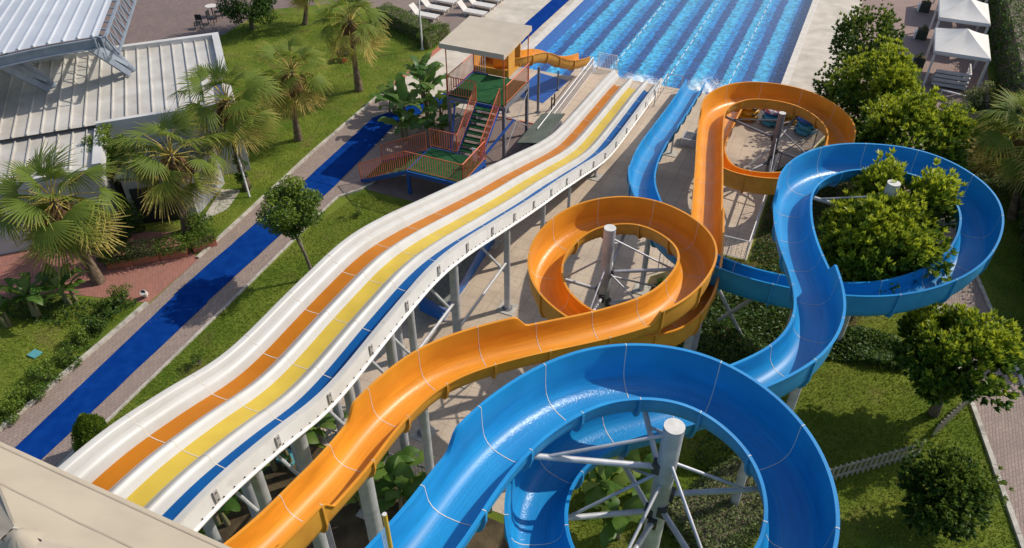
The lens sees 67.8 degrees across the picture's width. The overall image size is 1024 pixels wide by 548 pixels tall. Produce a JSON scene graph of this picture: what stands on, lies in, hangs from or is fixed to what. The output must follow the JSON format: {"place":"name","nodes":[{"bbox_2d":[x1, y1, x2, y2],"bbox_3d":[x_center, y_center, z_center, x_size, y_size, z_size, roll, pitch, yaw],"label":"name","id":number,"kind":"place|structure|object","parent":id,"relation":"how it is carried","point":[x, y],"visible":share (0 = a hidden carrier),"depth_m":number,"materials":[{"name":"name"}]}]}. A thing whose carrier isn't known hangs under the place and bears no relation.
{"place":"outdoors","nodes":[
{"label":"outdoors","id":0,"kind":"place"},
{"bbox_2d":[0,231,198,302],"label":"brick paving","id":1,"kind":"structure","parent":0,"point":[154,279],"depth_m":31.77,"materials":[{"name":"brick"}]},
{"bbox_2d":[99,240,134,269],"bbox_3d":[-16.434,-0.824,31.761,1.430,1.129,1.065,-9,40,-11],"label":"planter box","id":2,"kind":"object","parent":1,"relation":"on","point":[116,261],"visible":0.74,"depth_m":31.70,"materials":[{"name":"ceramic"}]},
{"bbox_2d":[123,236,160,264],"bbox_3d":[-15.505,-0.980,31.971,1.440,1.106,0.988,-9,40,-11],"label":"planter box","id":3,"kind":"object","parent":1,"relation":"on","point":[146,256],"visible":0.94,"depth_m":31.96,"materials":[{"name":"ceramic"}]},
{"bbox_2d":[151,232,188,260],"bbox_3d":[-14.455,-1.196,32.211,1.581,1.136,1.064,-10,40,-12],"label":"planter box","id":4,"kind":"object","parent":1,"relation":"on","point":[173,252],"visible":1,"depth_m":32.21,"materials":[{"name":"ceramic"}]},
{"bbox_2d":[0,0,346,54],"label":"plaza paving","id":5,"kind":"structure","parent":0,"point":[152,20],"depth_m":53.44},
{"bbox_2d":[0,94,424,466],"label":"path","id":6,"kind":"structure","parent":0,"point":[32,418],"depth_m":30.02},
{"bbox_2d":[15,295,206,459],"bbox_3d":[-14.838,4.297,26.336,1.528,0.010,11.482,14,41,16],"label":"carpet runner","id":7,"kind":"object","parent":6,"relation":"on","point":[151,336],"visible":0.9,"depth_m":27.20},
{"bbox_2d":[175,179,333,303],"bbox_3d":[-11.074,-1.760,33.744,1.613,0.010,9.487,15,41,17],"label":"carpet runner","id":8,"kind":"object","parent":6,"relation":"on","point":[209,281],"visible":0.65,"depth_m":32.19,"materials":[{"name":"carpet"}]},
{"bbox_2d":[307,118,392,185],"bbox_3d":[-8.143,-6.478,39.509,1.627,0.010,6.967,13,41,15],"label":"carpet runner","id":9,"kind":"object","parent":6,"relation":"on","point":[338,165],"visible":0.94,"depth_m":39.08,"materials":[{"name":"carpet"}]},
{"bbox_2d":[107,192,407,533],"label":"grass","id":10,"kind":"structure","parent":0,"point":[297,277],"depth_m":31.08,"materials":[{"name":"plant"}]},
{"bbox_2d":[366,0,502,32],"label":"lounge paving","id":11,"kind":"structure","parent":0,"point":[454,17],"depth_m":55.07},
{"bbox_2d":[367,107,532,201],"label":"earth floor","id":12,"kind":"structure","parent":0,"point":[398,187],"depth_m":39.73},
{"bbox_2d":[410,102,461,145],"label":"banana plant","id":13,"kind":"object","parent":12,"relation":"on","point":[428,121],"visible":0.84,"depth_m":39.22,"materials":[{"name":"green plant"}]},
{"bbox_2d":[421,90,462,129],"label":"banana plant","id":14,"kind":"object","parent":12,"relation":"on","point":[439,96],"visible":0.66,"depth_m":40.25,"materials":[{"name":"green plant"}]},
{"bbox_2d":[358,16,531,193],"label":"slide tower","id":15,"kind":"structure","parent":12,"relation":"on","point":[489,38],"depth_m":36.72,"materials":[{"name":"beige metal"}]},
{"bbox_2d":[394,0,574,109],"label":"concrete terrace","id":16,"kind":"structure","parent":0,"point":[519,11],"depth_m":52.30,"materials":[{"name":"concrete"}]},
{"bbox_2d":[457,0,568,85],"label":"carpet runner","id":17,"kind":"object","parent":16,"relation":"on","point":[544,14],"visible":0.4,"depth_m":54.10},
{"bbox_2d":[0,0,1023,547],"bbox_3d":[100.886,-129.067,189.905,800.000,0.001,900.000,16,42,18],"label":"ground","id":18,"kind":"structure","parent":0,"point":[338,98],"depth_m":29.02,"materials":[{"name":"plant"}]},
{"bbox_2d":[0,394,24,425],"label":"shrub","id":19,"kind":"object","parent":18,"relation":"on","point":[12,408],"visible":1,"depth_m":25.39,"materials":[{"name":"green plant"}]},
{"bbox_2d":[0,293,25,328],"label":"banana plant","id":20,"kind":"object","parent":18,"relation":"on","point":[5,321],"visible":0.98,"depth_m":28.79,"materials":[{"name":"green plant"}]},
{"bbox_2d":[4,380,47,406],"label":"shrub","id":21,"kind":"object","parent":18,"relation":"on","point":[35,394],"visible":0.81,"depth_m":25.94,"materials":[{"name":"green plant"}]},
{"bbox_2d":[0,272,54,318],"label":"banana plant","id":22,"kind":"object","parent":18,"relation":"on","point":[24,285],"visible":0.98,"depth_m":28.83,"materials":[{"name":"green plant"}]},
{"bbox_2d":[23,358,62,391],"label":"shrub","id":23,"kind":"object","parent":18,"relation":"on","point":[44,367],"visible":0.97,"depth_m":26.70,"materials":[{"name":"green plant"}]},
{"bbox_2d":[30,263,89,306],"bbox_3d":[-17.361,0.546,29.659,2.108,1.784,1.634,-18,43,-21],"label":"banana plant","id":24,"kind":"object","parent":18,"relation":"on","point":[55,281],"visible":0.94,"depth_m":29.48,"materials":[{"name":"green plant"}]},
{"bbox_2d":[0,135,129,285],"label":"fan palm","id":25,"kind":"object","parent":18,"relation":"on","point":[57,215],"visible":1,"depth_m":28.37,"materials":[{"name":"green plant"}]},
{"bbox_2d":[0,306,130,414],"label":"grass","id":26,"kind":"structure","parent":18,"relation":"on","point":[9,334],"depth_m":28.62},
{"bbox_2d":[0,295,135,325],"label":"ground cover","id":27,"kind":"object","parent":18,"relation":"on","point":[49,303],"visible":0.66,"depth_m":29.74,"materials":[{"name":"green plant"}]},
{"bbox_2d":[53,343,83,369],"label":"shrub","id":28,"kind":"object","parent":18,"relation":"on","point":[67,359],"visible":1,"depth_m":27.50,"materials":[{"name":"green plant"}]},
{"bbox_2d":[0,301,148,431],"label":"kerb","id":29,"kind":"structure","parent":18,"relation":"on","point":[96,346],"depth_m":27.92,"materials":[{"name":"concrete"}]},
{"bbox_2d":[62,324,93,349],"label":"shrub","id":30,"kind":"object","parent":18,"relation":"on","point":[80,334],"visible":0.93,"depth_m":28.18,"materials":[{"name":"green plant"}]},
{"bbox_2d":[70,412,108,453],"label":"round shrub","id":31,"kind":"object","parent":18,"relation":"on","point":[86,427],"visible":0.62,"depth_m":23.55,"materials":[{"name":"green plant"}]},
{"bbox_2d":[78,313,108,337],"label":"shrub","id":32,"kind":"object","parent":18,"relation":"on","point":[90,326],"visible":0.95,"depth_m":28.71,"materials":[{"name":"green plant"}]},
{"bbox_2d":[94,295,119,317],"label":"shrub","id":33,"kind":"object","parent":18,"relation":"on","point":[109,302],"visible":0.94,"depth_m":29.38,"materials":[{"name":"green plant"}]},
{"bbox_2d":[81,122,134,204],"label":"tree","id":34,"kind":"object","parent":18,"relation":"on","point":[112,152],"visible":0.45,"depth_m":33.59,"materials":[{"name":"green plant"}]},
{"bbox_2d":[0,442,230,547],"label":"start tower","id":35,"kind":"structure","parent":18,"relation":"on","point":[43,504],"depth_m":10.35,"materials":[{"name":"beige fabric"}]},
{"bbox_2d":[106,283,136,308],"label":"shrub","id":36,"kind":"object","parent":18,"relation":"on","point":[122,293],"visible":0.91,"depth_m":29.92,"materials":[{"name":"green plant"}]},
{"bbox_2d":[0,32,250,254],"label":"building","id":37,"kind":"structure","parent":18,"relation":"on","point":[88,94],"depth_m":35.57,"materials":[{"name":"white paint"}]},
{"bbox_2d":[0,0,136,92],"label":"steel canopy","id":38,"kind":"object","parent":37,"relation":"on","point":[25,24],"visible":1,"depth_m":35.50,"materials":[{"name":"metal"}]},
{"bbox_2d":[117,198,145,233],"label":"bush","id":39,"kind":"object","parent":18,"relation":"on","point":[134,222],"visible":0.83,"depth_m":33.48,"materials":[{"name":"green plant"}]},
{"bbox_2d":[104,102,236,233],"bbox_3d":[-14.146,-4.051,32.133,5.300,5.792,5.192,16,42,18],"label":"fan palm","id":40,"kind":"object","parent":18,"relation":"on","point":[172,171],"visible":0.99,"depth_m":31.47,"materials":[{"name":"green plant"}]},
{"bbox_2d":[186,223,218,252],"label":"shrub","id":41,"kind":"object","parent":18,"relation":"on","point":[199,244],"visible":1,"depth_m":32.66,"materials":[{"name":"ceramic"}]},
{"bbox_2d":[184,210,212,236],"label":"bush","id":42,"kind":"object","parent":41,"relation":"in","point":[198,219],"visible":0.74,"depth_m":33.46,"materials":[{"name":"green plant"}]},
{"bbox_2d":[56,181,374,467],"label":"kerb","id":43,"kind":"structure","parent":18,"relation":"on","point":[142,386],"depth_m":29.14,"materials":[{"name":"concrete"}]},
{"bbox_2d":[206,189,239,215],"bbox_3d":[-13.565,-3.229,35.597,0.957,0.001,2.707,2,39,2],"label":"concrete strip","id":44,"kind":"object","parent":18,"relation":"on","point":[213,206],"visible":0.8,"depth_m":35.82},
{"bbox_2d":[166,55,286,191],"bbox_3d":[-12.738,-6.489,34.624,4.826,6.408,5.015,16,42,18],"label":"fan palm","id":45,"kind":"object","parent":18,"relation":"on","point":[231,117],"visible":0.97,"depth_m":33.49,"materials":[{"name":"green plant"}]},
{"bbox_2d":[216,0,277,29],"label":"tree","id":46,"kind":"object","parent":18,"relation":"on","point":[261,8],"visible":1,"depth_m":50.51,"materials":[{"name":"green plant"}]},
{"bbox_2d":[241,32,332,141],"bbox_3d":[-10.913,-9.190,38.637,4.288,5.522,4.440,-22,44,-24],"label":"fan palm","id":47,"kind":"object","parent":18,"relation":"on","point":[292,83],"visible":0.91,"depth_m":37.80,"materials":[{"name":"green plant"}]},
{"bbox_2d":[196,94,381,257],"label":"kerb","id":48,"kind":"structure","parent":18,"relation":"on","point":[247,211],"depth_m":37.86,"materials":[{"name":"concrete"}]},
{"bbox_2d":[255,174,324,270],"bbox_3d":[-8.559,-1.631,30.083,2.663,4.625,3.013,-11,41,-14],"label":"tree","id":49,"kind":"object","parent":18,"relation":"on","point":[292,213],"visible":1,"depth_m":28.98,"materials":[{"name":"green plant"}]},
{"bbox_2d":[285,0,326,25],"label":"fan palm","id":50,"kind":"object","parent":18,"relation":"on","point":[304,4],"visible":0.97,"depth_m":51.28,"materials":[{"name":"green plant"}]},
{"bbox_2d":[209,12,427,233],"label":"grass","id":51,"kind":"structure","parent":18,"relation":"on","point":[288,129],"depth_m":46.95,"materials":[{"name":"plant"}]},
{"bbox_2d":[310,409,347,443],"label":"banana plant","id":52,"kind":"object","parent":18,"relation":"on","point":[327,420],"visible":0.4,"depth_m":24.30,"materials":[{"name":"green plant"}]},
{"bbox_2d":[310,0,392,91],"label":"fan palm","id":53,"kind":"object","parent":18,"relation":"on","point":[352,33],"visible":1,"depth_m":42.31,"materials":[{"name":"green plant"}]},
{"bbox_2d":[217,444,508,547],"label":"soil bed","id":54,"kind":"object","parent":18,"relation":"on","point":[348,527],"depth_m":22.58,"materials":[{"name":"soil"}]},
{"bbox_2d":[213,489,240,526],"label":"banana plant","id":55,"kind":"object","parent":54,"relation":"on","point":[231,503],"visible":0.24,"depth_m":21.79,"materials":[{"name":"green plant"}]},
{"bbox_2d":[270,429,318,471],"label":"banana plant","id":56,"kind":"object","parent":54,"relation":"on","point":[312,437],"visible":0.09,"depth_m":22.94,"materials":[{"name":"green plant"}]},
{"bbox_2d":[345,466,395,508],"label":"banana plant","id":57,"kind":"object","parent":54,"relation":"on","point":[383,487],"visible":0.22,"depth_m":22.30,"materials":[{"name":"green plant"}]},
{"bbox_2d":[378,455,425,513],"bbox_3d":[-3.182,6.411,22.506,2.016,1.734,1.699,1,39,1],"label":"banana plant","id":58,"kind":"object","parent":54,"relation":"on","point":[407,487],"visible":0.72,"depth_m":22.04,"materials":[{"name":"green plant"}]},
{"bbox_2d":[373,445,434,489],"bbox_3d":[-3.850,5.960,22.855,2.496,1.990,2.188,16,42,18],"label":"banana plant","id":59,"kind":"object","parent":54,"relation":"on","point":[407,454],"visible":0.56,"depth_m":22.67,"materials":[{"name":"green plant"}]},
{"bbox_2d":[369,79,409,113],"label":"banana plant","id":60,"kind":"object","parent":18,"relation":"on","point":[389,88],"visible":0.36,"depth_m":41.98,"materials":[{"name":"green plant"}]},
{"bbox_2d":[378,108,424,141],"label":"banana plant","id":61,"kind":"object","parent":18,"relation":"on","point":[406,124],"visible":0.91,"depth_m":39.70,"materials":[{"name":"green plant"}]},
{"bbox_2d":[376,73,434,131],"bbox_3d":[-5.517,-8.790,40.100,2.536,3.043,2.917,-25,45,-27],"label":"banana plant","id":62,"kind":"object","parent":18,"relation":"on","point":[405,96],"visible":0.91,"depth_m":39.71,"materials":[{"name":"green plant"}]},
{"bbox_2d":[377,2,435,41],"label":"clipped hedge","id":63,"kind":"object","parent":18,"relation":"on","point":[404,22],"visible":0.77,"depth_m":51.37,"materials":[{"name":"green plant"}]},
{"bbox_2d":[400,52,443,103],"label":"banana plant","id":64,"kind":"object","parent":18,"relation":"on","point":[424,59],"visible":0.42,"depth_m":42.42,"materials":[{"name":"green plant"}]},
{"bbox_2d":[395,62,449,115],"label":"banana plant","id":65,"kind":"object","parent":18,"relation":"on","point":[427,74],"visible":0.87,"depth_m":41.01,"materials":[{"name":"green plant"}]},
{"bbox_2d":[416,20,450,49],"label":"clipped hedge","id":66,"kind":"object","parent":18,"relation":"on","point":[436,34],"visible":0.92,"depth_m":49.81,"materials":[{"name":"green plant"}]},
{"bbox_2d":[224,82,855,547],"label":"tube slide","id":67,"kind":"object","parent":18,"relation":"on","point":[338,472],"visible":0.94,"depth_m":21.94,"materials":[{"name":"orange"}]},
{"bbox_2d":[315,67,824,514],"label":"pool deck","id":68,"kind":"structure","parent":18,"relation":"on","point":[745,146],"depth_m":33.39,"materials":[{"name":"concrete"}]},
{"bbox_2d":[13,69,662,547],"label":"multilane slide","id":69,"kind":"object","parent":68,"relation":"on","point":[197,449],"visible":0.94,"depth_m":20.23,"materials":[{"name":"white"}]},
{"bbox_2d":[419,239,494,320],"bbox_3d":[-2.426,-0.564,30.923,2.226,1.785,6.076,14,41,16],"label":"water slide","id":70,"kind":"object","parent":68,"relation":"on","point":[431,304],"depth_m":29.56,"materials":[{"name":"blue"}]},
{"bbox_2d":[474,43,590,113],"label":"water slide","id":71,"kind":"object","parent":68,"relation":"on","point":[515,59],"visible":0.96,"depth_m":41.10,"materials":[{"name":"orange"}]},
{"bbox_2d":[520,73,567,102],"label":"landing mat","id":72,"kind":"object","parent":68,"relation":"on","point":[548,86],"visible":0.6,"depth_m":45.27,"materials":[{"name":"blue paint"}]},
{"bbox_2d":[537,57,594,129],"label":"handrail","id":73,"kind":"object","parent":68,"relation":"on","point":[565,95],"visible":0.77,"depth_m":43.68,"materials":[{"name":"metal"}]},
{"bbox_2d":[658,153,778,267],"bbox_3d":[10.441,-2.501,33.899,2.410,1.026,10.641,29,47,31],"label":"guard rail","id":74,"kind":"object","parent":68,"relation":"on","point":[757,218],"visible":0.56,"depth_m":32.44,"materials":[{"name":"metal"}]},
{"bbox_2d":[581,458,640,505],"bbox_3d":[2.807,6.129,22.785,2.141,1.816,2.043,-11,40,-13],"label":"banana plant","id":75,"kind":"object","parent":18,"relation":"on","point":[595,491],"visible":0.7,"depth_m":22.48,"materials":[{"name":"green plant"}]},
{"bbox_2d":[592,485,649,547],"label":"banana plant","id":76,"kind":"object","parent":18,"relation":"on","point":[613,528],"visible":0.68,"depth_m":21.18,"materials":[{"name":"green plant"}]},
{"bbox_2d":[610,449,652,495],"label":"banana plant","id":77,"kind":"object","parent":18,"relation":"on","point":[632,455],"visible":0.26,"depth_m":22.84,"materials":[{"name":"green plant"}]},
{"bbox_2d":[365,79,1003,547],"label":"water slide","id":78,"kind":"object","parent":18,"relation":"on","point":[539,441],"visible":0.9,"depth_m":15.10,"materials":[{"name":"blue"}]},
{"bbox_2d":[663,454,763,547],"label":"clipped hedge","id":79,"kind":"object","parent":18,"relation":"on","point":[720,521],"visible":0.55,"depth_m":21.79,"materials":[{"name":"green plant"}]},
{"bbox_2d":[694,432,759,547],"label":"ground cover","id":80,"kind":"object","parent":18,"relation":"on","point":[706,456],"visible":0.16,"depth_m":24.36,"materials":[{"name":"green plant"}]},
{"bbox_2d":[648,256,857,363],"bbox_3d":[8.766,2.195,28.957,8.150,0.001,8.800,16,42,18],"label":"soil bed","id":81,"kind":"object","parent":18,"relation":"on","point":[653,281],"visible":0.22,"depth_m":29.45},
{"bbox_2d":[655,264,790,363],"bbox_3d":[8.435,1.935,28.876,6.908,0.635,8.373,16,42,18],"label":"ground cover","id":82,"kind":"object","parent":81,"relation":"on","point":[717,311],"visible":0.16,"depth_m":28.78,"materials":[{"name":"green plant"}]},
{"bbox_2d":[814,146,967,320],"bbox_3d":[12.172,-0.092,25.997,4.595,7.583,5.132,16,42,18],"label":"tree","id":83,"kind":"object","parent":81,"relation":"on","point":[872,236],"visible":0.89,"depth_m":24.04,"materials":[{"name":"green plant"}]},
{"bbox_2d":[568,240,1018,547],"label":"grass","id":84,"kind":"structure","parent":18,"relation":"on","point":[858,440],"depth_m":25.01,"materials":[{"name":"plant"}]},
{"bbox_2d":[749,138,859,274],"bbox_3d":[14.702,-3.834,36.083,4.505,0.470,13.855,16,42,18],"label":"ground cover","id":85,"kind":"object","parent":18,"relation":"on","point":[766,221],"visible":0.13,"depth_m":34.29,"materials":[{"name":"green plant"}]},
{"bbox_2d":[788,0,862,97],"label":"concrete walk","id":86,"kind":"structure","parent":18,"relation":"on","point":[814,54],"depth_m":50.17,"materials":[{"name":"concrete"}]},
{"bbox_2d":[812,51,853,104],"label":"tree","id":87,"kind":"object","parent":18,"relation":"on","point":[826,94],"visible":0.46,"depth_m":39.69,"materials":[{"name":"green plant"}]},
{"bbox_2d":[828,0,905,77],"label":"tree","id":88,"kind":"object","parent":18,"relation":"on","point":[855,24],"visible":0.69,"depth_m":40.75,"materials":[{"name":"green plant"}]},
{"bbox_2d":[827,325,907,370],"bbox_3d":[12.663,2.534,28.117,3.619,0.648,1.986,10,40,12],"label":"ground cover","id":89,"kind":"object","parent":18,"relation":"on","point":[866,349],"visible":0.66,"depth_m":27.98,"materials":[{"name":"green plant"}]},
{"bbox_2d":[823,34,924,140],"bbox_3d":[17.737,-8.576,37.333,4.477,6.272,4.121,-26,46,-28],"label":"tree","id":90,"kind":"object","parent":18,"relation":"on","point":[890,69],"visible":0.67,"depth_m":35.99,"materials":[{"name":"green plant"}]},
{"bbox_2d":[830,442,923,480],"bbox_3d":[11.229,5.905,23.796,3.758,0.768,0.073,-11,40,-13],"label":"picket fence","id":91,"kind":"object","parent":18,"relation":"on","point":[893,453],"visible":0.77,"depth_m":23.79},
{"bbox_2d":[849,84,978,169],"bbox_3d":[17.899,-5.802,34.363,5.095,5.771,4.773,5,39,6],"label":"tree","id":92,"kind":"object","parent":18,"relation":"on","point":[894,120],"visible":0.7,"depth_m":32.98,"materials":[{"name":"green plant"}]},
{"bbox_2d":[896,433,1014,543],"bbox_3d":[12.325,6.129,21.484,2.868,3.468,3.081,16,42,18],"label":"tree","id":93,"kind":"object","parent":18,"relation":"on","point":[953,502],"visible":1,"depth_m":20.99,"materials":[{"name":"green plant"}]},
{"bbox_2d":[889,302,1023,417],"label":"tree","id":94,"kind":"object","parent":18,"relation":"on","point":[936,350],"visible":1,"depth_m":23.14,"materials":[{"name":"green plant"}]},
{"bbox_2d":[922,121,1023,376],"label":"grass","id":95,"kind":"structure","parent":18,"relation":"on","point":[1006,303],"depth_m":31.68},
{"bbox_2d":[922,148,1023,391],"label":"kerb","id":96,"kind":"structure","parent":18,"relation":"on","point":[989,306],"depth_m":30.26,"materials":[{"name":"concrete"}]},
{"bbox_2d":[937,306,1023,547],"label":"kerb","id":97,"kind":"structure","parent":18,"relation":"on","point":[1002,488],"depth_m":23.94,"materials":[{"name":"concrete"}]},
{"bbox_2d":[964,85,1023,220],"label":"fan palm","id":98,"kind":"object","parent":18,"relation":"on","point":[993,148],"visible":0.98,"depth_m":32.13,"materials":[{"name":"green plant"}]},
{"bbox_2d":[977,172,1014,199],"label":"shrub","id":99,"kind":"object","parent":18,"relation":"on","point":[992,186],"visible":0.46,"depth_m":35.41,"materials":[{"name":"green plant"}]},
{"bbox_2d":[982,0,1023,299],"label":"tall hedge","id":100,"kind":"object","parent":18,"relation":"on","point":[1006,30],"visible":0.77,"depth_m":45.14,"materials":[{"name":"green plant"}]},
{"bbox_2d":[517,113,564,150],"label":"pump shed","id":101,"kind":"structure","parent":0,"point":[548,127],"depth_m":39.11,"materials":[{"name":"metal"}]},
{"bbox_2d":[530,0,812,93],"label":"pool floor","id":102,"kind":"structure","parent":0,"point":[660,44],"depth_m":53.75,"materials":[{"name":"tile"}]},
{"bbox_2d":[523,0,597,68],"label":"pool wall","id":103,"kind":"structure","parent":102,"relation":"on","point":[560,30],"depth_m":54.17,"materials":[{"name":"blue"}]},
{"bbox_2d":[523,0,818,84],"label":"pool coping","id":104,"kind":"object","parent":103,"relation":"on","point":[548,29],"depth_m":51.55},
{"bbox_2d":[570,65,763,111],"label":"pool ledge","id":105,"kind":"object","parent":102,"relation":"on","point":[600,74],"visible":0.25,"depth_m":45.95,"materials":[{"name":"concrete"}]},
{"bbox_2d":[838,0,989,125],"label":"tent paving","id":106,"kind":"structure","parent":0,"point":[912,19],"depth_m":50.29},
{"bbox_2d":[931,64,971,89],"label":"pallet sofa","id":107,"kind":"object","parent":106,"relation":"on","point":[950,79],"visible":1,"depth_m":44.70,"materials":[{"name":"white paint"}]},
{"bbox_2d":[922,28,990,88],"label":"gazebo","id":108,"kind":"object","parent":106,"relation":"on","point":[967,43],"visible":0.99,"depth_m":44.07,"materials":[{"name":"white fabric"}]},
{"bbox_2d":[928,0,990,47],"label":"gazebo","id":109,"kind":"object","parent":106,"relation":"on","point":[973,12],"visible":0.93,"depth_m":48.07,"materials":[{"name":"white fabric"}]},
{"bbox_2d":[960,80,995,113],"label":"shrub","id":110,"kind":"object","parent":106,"relation":"on","point":[980,94],"visible":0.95,"depth_m":42.17,"materials":[{"name":"green plant"}]},
{"bbox_2d":[887,132,1023,537],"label":"path","id":111,"kind":"structure","parent":0,"point":[1004,429],"depth_m":25.37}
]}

